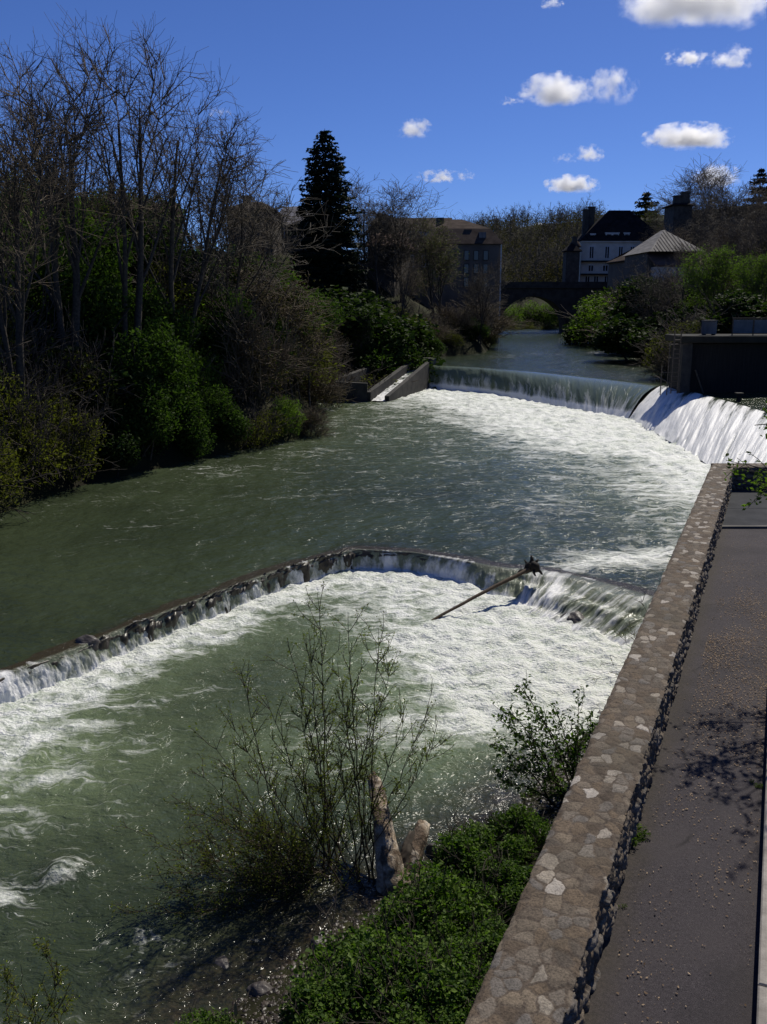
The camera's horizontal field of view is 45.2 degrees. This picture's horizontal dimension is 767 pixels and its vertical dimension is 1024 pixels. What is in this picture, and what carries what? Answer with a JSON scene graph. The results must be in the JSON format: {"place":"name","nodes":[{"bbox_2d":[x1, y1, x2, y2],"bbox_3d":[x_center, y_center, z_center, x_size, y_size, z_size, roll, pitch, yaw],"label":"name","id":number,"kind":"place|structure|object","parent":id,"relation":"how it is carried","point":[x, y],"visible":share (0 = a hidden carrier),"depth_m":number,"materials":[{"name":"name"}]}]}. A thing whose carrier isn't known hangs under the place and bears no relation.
{"place":"outdoors","nodes":[
{"label":"outdoors","id":0,"kind":"place"},
{"bbox_2d":[0,568,632,1023],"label":"water","id":1,"kind":"structure","parent":0,"point":[92,760],"depth_m":16.34,"materials":[{"name":"liquid"}]},
{"bbox_2d":[431,555,542,619],"bbox_3d":[2.681,2.043,24.434,3.954,1.228,0.492,-9,16,-35],"label":"drift log","id":2,"kind":"object","parent":1,"relation":"in","point":[532,565],"visible":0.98,"depth_m":24.94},
{"bbox_2d":[0,388,710,668],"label":"water","id":3,"kind":"structure","parent":0,"point":[498,478],"depth_m":33.76,"materials":[{"name":"liquid"}]},
{"bbox_2d":[0,206,766,1023],"bbox_3d":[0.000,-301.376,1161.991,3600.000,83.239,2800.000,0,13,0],"label":"ground","id":4,"kind":"structure","parent":0,"point":[174,454],"depth_m":42.31,"materials":[{"name":"soil"}]},
{"bbox_2d":[0,405,58,521],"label":"shrub","id":5,"kind":"object","parent":4,"relation":"on","point":[13,466],"visible":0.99,"depth_m":31.56,"materials":[{"name":"green plant"}]},
{"bbox_2d":[0,929,79,1023],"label":"willow shoots","id":6,"kind":"object","parent":4,"relation":"on","point":[33,997],"visible":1,"depth_m":9.96,"materials":[{"name":"green plant"}]},
{"bbox_2d":[0,337,99,488],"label":"shrub","id":7,"kind":"object","parent":4,"relation":"on","point":[34,432],"visible":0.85,"depth_m":34.66,"materials":[{"name":"green plant"}]},
{"bbox_2d":[0,280,100,429],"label":"shrub","id":8,"kind":"object","parent":4,"relation":"on","point":[12,343],"visible":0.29,"depth_m":38.40,"materials":[{"name":"brown plant"}]},
{"bbox_2d":[2,317,107,420],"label":"shrub","id":9,"kind":"object","parent":4,"relation":"on","point":[58,377],"visible":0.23,"depth_m":38.81,"materials":[{"name":"brown plant"}]},
{"bbox_2d":[0,275,112,409],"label":"shrub","id":10,"kind":"object","parent":4,"relation":"on","point":[50,335],"visible":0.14,"depth_m":39.83,"materials":[{"name":"brown plant"}]},
{"bbox_2d":[0,39,124,456],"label":"bare tree","id":11,"kind":"object","parent":4,"relation":"on","point":[18,312],"visible":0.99,"depth_m":34.22,"materials":[{"name":"brown plant"}]},
{"bbox_2d":[0,237,131,352],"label":"evergreen shrub","id":12,"kind":"object","parent":4,"relation":"on","point":[96,312],"visible":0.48,"depth_m":42.36,"materials":[{"name":"green plant"}]},
{"bbox_2d":[8,355,124,482],"bbox_3d":[-13.240,-3.472,37.109,5.012,5.715,4.538,-12,18,-43],"label":"shrub","id":13,"kind":"object","parent":4,"relation":"on","point":[72,441],"visible":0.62,"depth_m":37.19,"materials":[{"name":"green plant"}]},
{"bbox_2d":[20,203,136,328],"bbox_3d":[-15.279,-10.970,46.304,7.011,8.858,5.237,5,14,22],"label":"evergreen shrub","id":14,"kind":"object","parent":4,"relation":"on","point":[109,268],"visible":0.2,"depth_m":45.56,"materials":[{"name":"green plant"}]},
{"bbox_2d":[0,9,164,400],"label":"bare tree","id":15,"kind":"object","parent":4,"relation":"on","point":[74,258],"visible":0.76,"depth_m":39.27,"materials":[{"name":"brown plant"}]},
{"bbox_2d":[13,321,157,417],"bbox_3d":[-13.805,-6.180,42.943,7.104,5.298,8.624,-1,13,-5],"label":"ivy bush","id":16,"kind":"object","parent":4,"relation":"on","point":[106,348],"visible":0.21,"depth_m":40.87,"materials":[{"name":"green plant"}]},
{"bbox_2d":[26,303,157,430],"bbox_3d":[-13.201,-5.688,40.692,6.276,7.121,5.683,-10,16,-36],"label":"shrub","id":17,"kind":"object","parent":4,"relation":"on","point":[105,388],"visible":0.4,"depth_m":39.96,"materials":[{"name":"brown plant"}]},
{"bbox_2d":[79,423,142,475],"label":"shrub","id":18,"kind":"object","parent":4,"relation":"on","point":[123,450],"visible":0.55,"depth_m":39.34,"materials":[{"name":"green plant"}]},
{"bbox_2d":[0,3,224,358],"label":"bare tree","id":19,"kind":"object","parent":4,"relation":"on","point":[141,276],"visible":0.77,"depth_m":42.06,"materials":[{"name":"brown plant"}]},
{"bbox_2d":[102,378,183,459],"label":"shrub","id":20,"kind":"object","parent":4,"relation":"on","point":[151,425],"visible":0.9,"depth_m":40.86,"materials":[{"name":"green plant"}]},
{"bbox_2d":[95,316,202,424],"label":"evergreen shrub","id":21,"kind":"object","parent":4,"relation":"on","point":[170,371],"visible":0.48,"depth_m":42.27,"materials":[{"name":"green plant"}]},
{"bbox_2d":[88,227,221,292],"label":"evergreen shrub","id":22,"kind":"object","parent":4,"relation":"on","point":[163,250],"visible":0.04,"depth_m":52.35,"materials":[{"name":"green plant"}]},
{"bbox_2d":[110,278,201,360],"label":"evergreen shrub","id":23,"kind":"object","parent":4,"relation":"on","point":[151,306],"visible":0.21,"depth_m":46.06,"materials":[{"name":"green plant"}]},
{"bbox_2d":[43,64,286,344],"bbox_3d":[-10.103,-13.700,45.821,8.822,16.481,12.607,21,25,58],"label":"bare tree","id":24,"kind":"object","parent":4,"relation":"on","point":[173,210],"visible":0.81,"depth_m":46.17,"materials":[{"name":"brown plant"}]},
{"bbox_2d":[127,213,221,333],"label":"shrub","id":25,"kind":"object","parent":4,"relation":"on","point":[165,287],"visible":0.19,"depth_m":49.42,"materials":[{"name":"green plant"}]},
{"bbox_2d":[162,385,216,456],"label":"shrub","id":26,"kind":"object","parent":4,"relation":"on","point":[194,429],"visible":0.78,"depth_m":43.57,"materials":[{"name":"green plant"}]},
{"bbox_2d":[167,337,245,403],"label":"green shrub","id":27,"kind":"object","parent":4,"relation":"on","point":[203,376],"visible":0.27,"depth_m":47.84,"materials":[{"name":"green plant"}]},
{"bbox_2d":[174,990,256,1023],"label":"bramble","id":28,"kind":"object","parent":4,"relation":"on","point":[216,1019],"visible":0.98,"depth_m":10.25,"materials":[{"name":"green plant"}]},
{"bbox_2d":[185,287,258,384],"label":"evergreen shrub","id":29,"kind":"object","parent":4,"relation":"on","point":[206,336],"visible":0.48,"depth_m":49.75,"materials":[{"name":"green plant"}]},
{"bbox_2d":[195,384,254,441],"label":"shrub","id":30,"kind":"object","parent":4,"relation":"on","point":[224,414],"visible":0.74,"depth_m":45.70,"materials":[{"name":"green plant"}]},
{"bbox_2d":[102,113,350,322],"bbox_3d":[-8.874,-14.414,51.632,13.880,14.937,12.708,1,13,4],"label":"bare tree","id":31,"kind":"object","parent":4,"relation":"on","point":[240,235],"visible":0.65,"depth_m":51.22,"materials":[{"name":"brown plant"}]},
{"bbox_2d":[202,158,302,292],"bbox_3d":[-8.936,-15.502,59.031,6.209,13.775,8.873,28,31,64],"label":"bare tree","id":32,"kind":"object","parent":4,"relation":"on","point":[266,225],"visible":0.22,"depth_m":59.35,"materials":[{"name":"brown plant"}]},
{"bbox_2d":[202,276,316,407],"bbox_3d":[-6.651,-8.782,50.697,6.325,8.430,6.619,0,13,2],"label":"brushwood","id":33,"kind":"object","parent":4,"relation":"on","point":[250,341],"visible":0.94,"depth_m":50.01,"materials":[{"name":"brown plant"}]},
{"bbox_2d":[228,394,299,450],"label":"shrub","id":34,"kind":"object","parent":4,"relation":"on","point":[266,421],"visible":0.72,"depth_m":47.49,"materials":[{"name":"green plant"}]},
{"bbox_2d":[199,242,330,339],"bbox_3d":[-10.273,-13.256,61.499,13.457,9.316,10.053,-1,13,-6],"label":"evergreen shrub","id":35,"kind":"object","parent":4,"relation":"on","point":[296,285],"visible":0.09,"depth_m":60.93,"materials":[{"name":"green plant"}]},
{"bbox_2d":[219,250,329,393],"bbox_3d":[-7.880,-11.122,55.849,8.415,9.011,10.586,12,17,41],"label":"brushwood","id":36,"kind":"object","parent":4,"relation":"on","point":[276,305],"visible":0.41,"depth_m":55.08,"materials":[{"name":"brown plant"}]},
{"bbox_2d":[108,581,456,925],"bbox_3d":[-1.394,3.287,12.787,4.998,4.570,1.883,-5,14,-22],"label":"willow shrub","id":37,"kind":"object","parent":4,"relation":"on","point":[294,848],"visible":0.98,"depth_m":12.85,"materials":[{"name":"green plant"}]},
{"bbox_2d":[257,391,309,437],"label":"shrub","id":38,"kind":"object","parent":4,"relation":"on","point":[291,408],"visible":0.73,"depth_m":49.90,"materials":[{"name":"green plant"}]},
{"bbox_2d":[243,266,363,397],"bbox_3d":[-6.765,-11.280,58.865,10.385,8.840,8.255,-5,14,-21],"label":"brushwood","id":39,"kind":"object","parent":4,"relation":"on","point":[306,313],"visible":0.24,"depth_m":58.02,"materials":[{"name":"brown plant"}]},
{"bbox_2d":[278,295,348,406],"bbox_3d":[-5.876,-10.741,61.245,8.768,7.464,6.970,3,13,12],"label":"brushwood","id":40,"kind":"object","parent":4,"relation":"on","point":[309,383],"visible":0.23,"depth_m":60.94,"materials":[{"name":"brown plant"}]},
{"bbox_2d":[293,401,336,436],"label":"shrub","id":41,"kind":"object","parent":4,"relation":"on","point":[317,418],"visible":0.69,"depth_m":51.60,"materials":[{"name":"brown plant"}]},
{"bbox_2d":[289,321,354,393],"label":"shrub","id":42,"kind":"object","parent":4,"relation":"on","point":[322,364],"visible":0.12,"depth_m":61.48,"materials":[{"name":"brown plant"}]},
{"bbox_2d":[287,356,360,410],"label":"shrub","id":43,"kind":"object","parent":4,"relation":"on","point":[326,393],"visible":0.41,"depth_m":64.48,"materials":[{"name":"brown plant"}]},
{"bbox_2d":[305,289,344,362],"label":"evergreen shrub","id":44,"kind":"object","parent":4,"relation":"on","point":[332,305],"visible":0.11,"depth_m":70.96,"materials":[{"name":"green plant"}]},
{"bbox_2d":[0,546,655,703],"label":"weir","id":45,"kind":"object","parent":4,"relation":"on","point":[603,606],"visible":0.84,"depth_m":24.19,"materials":[{"name":"liquid"}]},
{"bbox_2d":[284,130,374,298],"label":"spruce tree","id":46,"kind":"object","parent":4,"relation":"on","point":[328,268],"visible":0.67,"depth_m":87.56,"materials":[{"name":"green plant"}]},
{"bbox_2d":[274,947,394,1023],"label":"bramble","id":47,"kind":"object","parent":4,"relation":"on","point":[312,1001],"visible":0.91,"depth_m":9.92,"materials":[{"name":"green plant"}]},
{"bbox_2d":[288,285,381,344],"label":"shrub","id":48,"kind":"object","parent":4,"relation":"on","point":[340,295],"visible":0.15,"depth_m":81.66,"materials":[{"name":"green plant"}]},
{"bbox_2d":[326,304,376,371],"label":"ivy shed","id":49,"kind":"structure","parent":4,"relation":"on","point":[365,340],"depth_m":77.73,"materials":[{"name":"green plant"}]},
{"bbox_2d":[289,888,454,1023],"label":"bramble","id":50,"kind":"object","parent":4,"relation":"on","point":[355,955],"visible":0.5,"depth_m":10.43,"materials":[{"name":"green plant"}]},
{"bbox_2d":[332,357,435,401],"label":"fish pass","id":51,"kind":"object","parent":4,"relation":"on","point":[391,391],"visible":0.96,"depth_m":72.95,"materials":[{"name":"concrete"}]},
{"bbox_2d":[341,169,428,301],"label":"bare tree","id":52,"kind":"object","parent":4,"relation":"on","point":[368,233],"visible":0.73,"depth_m":94.95,"materials":[{"name":"brown plant"}]},
{"bbox_2d":[334,289,439,348],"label":"shrub","id":53,"kind":"object","parent":4,"relation":"on","point":[381,310],"visible":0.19,"depth_m":82.27,"materials":[{"name":"green plant"}]},
{"bbox_2d":[347,327,429,384],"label":"shrub","id":54,"kind":"object","parent":4,"relation":"on","point":[387,359],"visible":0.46,"depth_m":77.81,"materials":[{"name":"green plant"}]},
{"bbox_2d":[366,233,412,296],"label":"house","id":55,"kind":"structure","parent":4,"relation":"on","point":[388,277],"depth_m":100.40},
{"bbox_2d":[367,770,429,895],"bbox_3d":[0.224,4.748,13.309,0.940,1.418,1.678,0,13,0],"label":"tree stump","id":56,"kind":"object","parent":4,"relation":"on","point":[391,860],"visible":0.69,"depth_m":13.08,"materials":[{"name":"wood"}]},
{"bbox_2d":[372,254,425,316],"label":"bare tree","id":57,"kind":"object","parent":4,"relation":"on","point":[409,279],"visible":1,"depth_m":88.98,"materials":[{"name":"brown plant"}]},
{"bbox_2d":[345,174,455,299],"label":"bare tree","id":58,"kind":"object","parent":4,"relation":"on","point":[394,233],"visible":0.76,"depth_m":97.01,"materials":[{"name":"brown plant"}]},
{"bbox_2d":[370,318,445,388],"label":"shrub","id":59,"kind":"object","parent":4,"relation":"on","point":[404,334],"visible":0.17,"depth_m":79.08,"materials":[{"name":"green plant"}]},
{"bbox_2d":[336,912,489,1023],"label":"bramble","id":60,"kind":"object","parent":4,"relation":"on","point":[465,959],"visible":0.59,"depth_m":9.90,"materials":[{"name":"green plant"}]},
{"bbox_2d":[365,943,484,1023],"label":"bramble","id":61,"kind":"object","parent":4,"relation":"on","point":[459,1014],"visible":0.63,"depth_m":9.56,"materials":[{"name":"green plant"}]},
{"bbox_2d":[342,840,513,947],"bbox_3d":[0.561,4.893,11.704,2.209,1.493,2.136,-2,13,-8],"label":"bramble","id":62,"kind":"object","parent":4,"relation":"on","point":[423,896],"visible":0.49,"depth_m":11.48,"materials":[{"name":"green plant"}]},
{"bbox_2d":[404,208,466,323],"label":"budding tree","id":63,"kind":"object","parent":4,"relation":"on","point":[439,266],"visible":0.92,"depth_m":98.99,"materials":[{"name":"green plant"}]},
{"bbox_2d":[427,300,479,334],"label":"shrub","id":64,"kind":"object","parent":4,"relation":"on","point":[458,320],"visible":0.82,"depth_m":100.62,"materials":[{"name":"brown plant"}]},
{"bbox_2d":[427,217,503,342],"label":"building","id":65,"kind":"structure","parent":4,"relation":"on","point":[479,245],"depth_m":120.23,"materials":[{"name":"stone"}]},
{"bbox_2d":[425,899,516,968],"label":"bramble","id":66,"kind":"object","parent":4,"relation":"on","point":[490,936],"visible":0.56,"depth_m":10.81,"materials":[{"name":"green plant"}]},
{"bbox_2d":[416,803,540,899],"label":"bramble","id":67,"kind":"object","parent":4,"relation":"on","point":[460,844],"visible":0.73,"depth_m":12.73,"materials":[{"name":"green plant"}]},
{"bbox_2d":[452,254,510,344],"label":"bare tree","id":68,"kind":"object","parent":4,"relation":"on","point":[478,285],"visible":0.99,"depth_m":100.87,"materials":[{"name":"brown plant"}]},
{"bbox_2d":[446,296,534,339],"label":"shrub","id":69,"kind":"object","parent":4,"relation":"on","point":[501,326],"visible":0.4,"depth_m":108.30,"materials":[{"name":"brown plant"}]},
{"bbox_2d":[458,841,534,923],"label":"bramble","id":70,"kind":"object","parent":4,"relation":"on","point":[515,880],"visible":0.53,"depth_m":11.92,"materials":[{"name":"green plant"}]},
{"bbox_2d":[473,793,551,862],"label":"bramble","id":71,"kind":"object","parent":4,"relation":"on","point":[532,825],"visible":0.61,"depth_m":13.48,"materials":[{"name":"green plant"}]},
{"bbox_2d":[462,195,608,281],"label":"woodland","id":72,"kind":"object","parent":4,"relation":"on","point":[537,252],"visible":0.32,"depth_m":308.15,"materials":[{"name":"plant"}]},
{"bbox_2d":[487,672,597,809],"bbox_3d":[2.824,3.698,14.660,2.656,2.424,1.489,-8,15,-31],"label":"elder bush","id":73,"kind":"object","parent":4,"relation":"on","point":[575,755],"visible":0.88,"depth_m":14.61,"materials":[{"name":"green plant"}]},
{"bbox_2d":[429,365,665,417],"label":"weir","id":74,"kind":"object","parent":4,"relation":"on","point":[620,398],"visible":0.92,"depth_m":68.69,"materials":[{"name":"liquid"}]},
{"bbox_2d":[499,282,606,331],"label":"bridge","id":75,"kind":"structure","parent":4,"relation":"on","point":[567,296],"depth_m":160.53,"materials":[{"name":"stone"}]},
{"bbox_2d":[561,236,581,281],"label":"house","id":76,"kind":"structure","parent":4,"relation":"on","point":[571,259],"depth_m":164.43,"materials":[{"name":"stone"}]},
{"bbox_2d":[541,288,620,345],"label":"shrub","id":77,"kind":"object","parent":4,"relation":"on","point":[595,314],"visible":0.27,"depth_m":114.24,"materials":[{"name":"green plant"}]},
{"bbox_2d":[465,464,732,1023],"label":"stone wall","id":78,"kind":"structure","parent":4,"relation":"on","point":[543,969],"depth_m":8.18,"materials":[{"name":"stone"}]},
{"bbox_2d":[577,206,657,281],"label":"house","id":79,"kind":"structure","parent":4,"relation":"on","point":[609,235],"depth_m":179.49,"materials":[{"name":"stone"}]},
{"bbox_2d":[587,305,702,361],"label":"shrub","id":80,"kind":"object","parent":4,"relation":"on","point":[630,330],"visible":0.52,"depth_m":85.28,"materials":[{"name":"green plant"}]},
{"bbox_2d":[597,273,712,330],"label":"shrub","id":81,"kind":"object","parent":4,"relation":"on","point":[617,307],"visible":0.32,"depth_m":97.12,"materials":[{"name":"green plant"}]},
{"bbox_2d":[619,259,693,318],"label":"bare tree","id":82,"kind":"object","parent":4,"relation":"on","point":[656,304],"visible":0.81,"depth_m":88.96,"materials":[{"name":"brown plant"}]},
{"bbox_2d":[623,230,701,293],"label":"house","id":83,"kind":"structure","parent":4,"relation":"on","point":[657,248],"depth_m":108.04,"materials":[{"name":"metal"}]},
{"bbox_2d":[627,294,724,360],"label":"shrub","id":84,"kind":"object","parent":4,"relation":"on","point":[683,325],"visible":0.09,"depth_m":68.50,"materials":[{"name":"brown plant"}]},
{"bbox_2d":[662,191,694,241],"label":"building","id":85,"kind":"structure","parent":4,"relation":"on","point":[680,206],"depth_m":143.47,"materials":[{"name":"stone"}]},
{"bbox_2d":[637,164,747,245],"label":"bare tree","id":86,"kind":"object","parent":4,"relation":"on","point":[688,189],"visible":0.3,"depth_m":148.67,"materials":[{"name":"brown plant"}]},
{"bbox_2d":[629,385,766,464],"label":"weir","id":87,"kind":"object","parent":4,"relation":"on","point":[707,429],"visible":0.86,"depth_m":48.60,"materials":[{"name":"liquid"}]},
{"bbox_2d":[661,206,742,261],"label":"bare tree","id":88,"kind":"object","parent":4,"relation":"on","point":[699,236],"visible":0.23,"depth_m":124.73,"materials":[{"name":"brown plant"}]},
{"bbox_2d":[654,153,766,247],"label":"bare tree","id":89,"kind":"object","parent":4,"relation":"on","point":[742,187],"visible":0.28,"depth_m":158.33,"materials":[{"name":"brown plant"}]},
{"bbox_2d":[655,331,766,394],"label":"sluice house","id":90,"kind":"structure","parent":4,"relation":"on","point":[718,363],"depth_m":57.55,"materials":[{"name":"concrete"}]},
{"bbox_2d":[731,318,766,334],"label":"railing panel","id":91,"kind":"object","parent":90,"relation":"on","point":[748,326],"visible":1,"depth_m":57.35,"materials":[{"name":"metal"}]},
{"bbox_2d":[664,181,766,250],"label":"bare tree","id":92,"kind":"object","parent":4,"relation":"on","point":[707,219],"visible":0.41,"depth_m":141.61,"materials":[{"name":"brown plant"}]},
{"bbox_2d":[669,242,764,310],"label":"leafing tree","id":93,"kind":"object","parent":4,"relation":"on","point":[700,279],"visible":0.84,"depth_m":78.80,"materials":[{"name":"green plant"}]},
{"bbox_2d":[687,288,766,333],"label":"shrub","id":94,"kind":"object","parent":4,"relation":"on","point":[758,309],"visible":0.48,"depth_m":68.23,"materials":[{"name":"green plant"}]},
{"bbox_2d":[692,161,766,240],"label":"bare tree","id":95,"kind":"object","parent":4,"relation":"on","point":[724,198],"visible":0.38,"depth_m":153.69,"materials":[{"name":"brown plant"}]},
{"bbox_2d":[704,203,766,249],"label":"bare tree","id":96,"kind":"object","parent":4,"relation":"on","point":[734,230],"visible":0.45,"depth_m":115.16,"materials":[{"name":"brown plant"}]},
{"bbox_2d":[729,250,766,301],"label":"leafing tree","id":97,"kind":"object","parent":4,"relation":"on","point":[749,281],"visible":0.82,"depth_m":74.94,"materials":[{"name":"green plant"}]},
{"bbox_2d":[0,0,766,258],"label":"sky","id":98,"kind":"structure","parent":0,"point":[500,104],"materials":[{"name":"blue"}]},
{"bbox_2d":[212,710,601,1023],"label":"gravel","id":99,"kind":"structure","parent":0,"point":[261,1019],"depth_m":11.40,"materials":[{"name":"gravel"}]},
{"bbox_2d":[438,325,766,409],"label":"water","id":100,"kind":"structure","parent":0,"point":[540,350],"depth_m":88.11,"materials":[{"name":"liquid"}]},
{"bbox_2d":[584,490,766,1023],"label":"path","id":101,"kind":"structure","parent":0,"point":[725,990],"depth_m":8.92,"materials":[{"name":"asphalt"}]},
{"bbox_2d":[615,536,766,1022],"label":"fallen leaves","id":102,"kind":"object","parent":101,"relation":"on","point":[738,603],"visible":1,"depth_m":11.95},
{"bbox_2d":[724,401,766,509],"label":"young tree","id":103,"kind":"object","parent":101,"relation":"on","point":[735,471],"visible":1,"depth_m":12.13,"materials":[{"name":"green plant"}]},
{"bbox_2d":[756,756,766,1023],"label":"kerb wall","id":104,"kind":"structure","parent":101,"relation":"on","point":[761,1013],"depth_m":7.29,"materials":[{"name":"concrete"}]},
{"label":"terrace","id":105,"kind":"structure","parent":0,"visible":0},
{"bbox_2d":[711,463,766,489],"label":"stone wall","id":106,"kind":"structure","parent":105,"relation":"on","point":[737,479],"depth_m":25.45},
{"bbox_2d":[723,491,766,524],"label":"landing","id":107,"kind":"object","parent":105,"relation":"on","point":[752,514],"visible":0.86,"depth_m":22.91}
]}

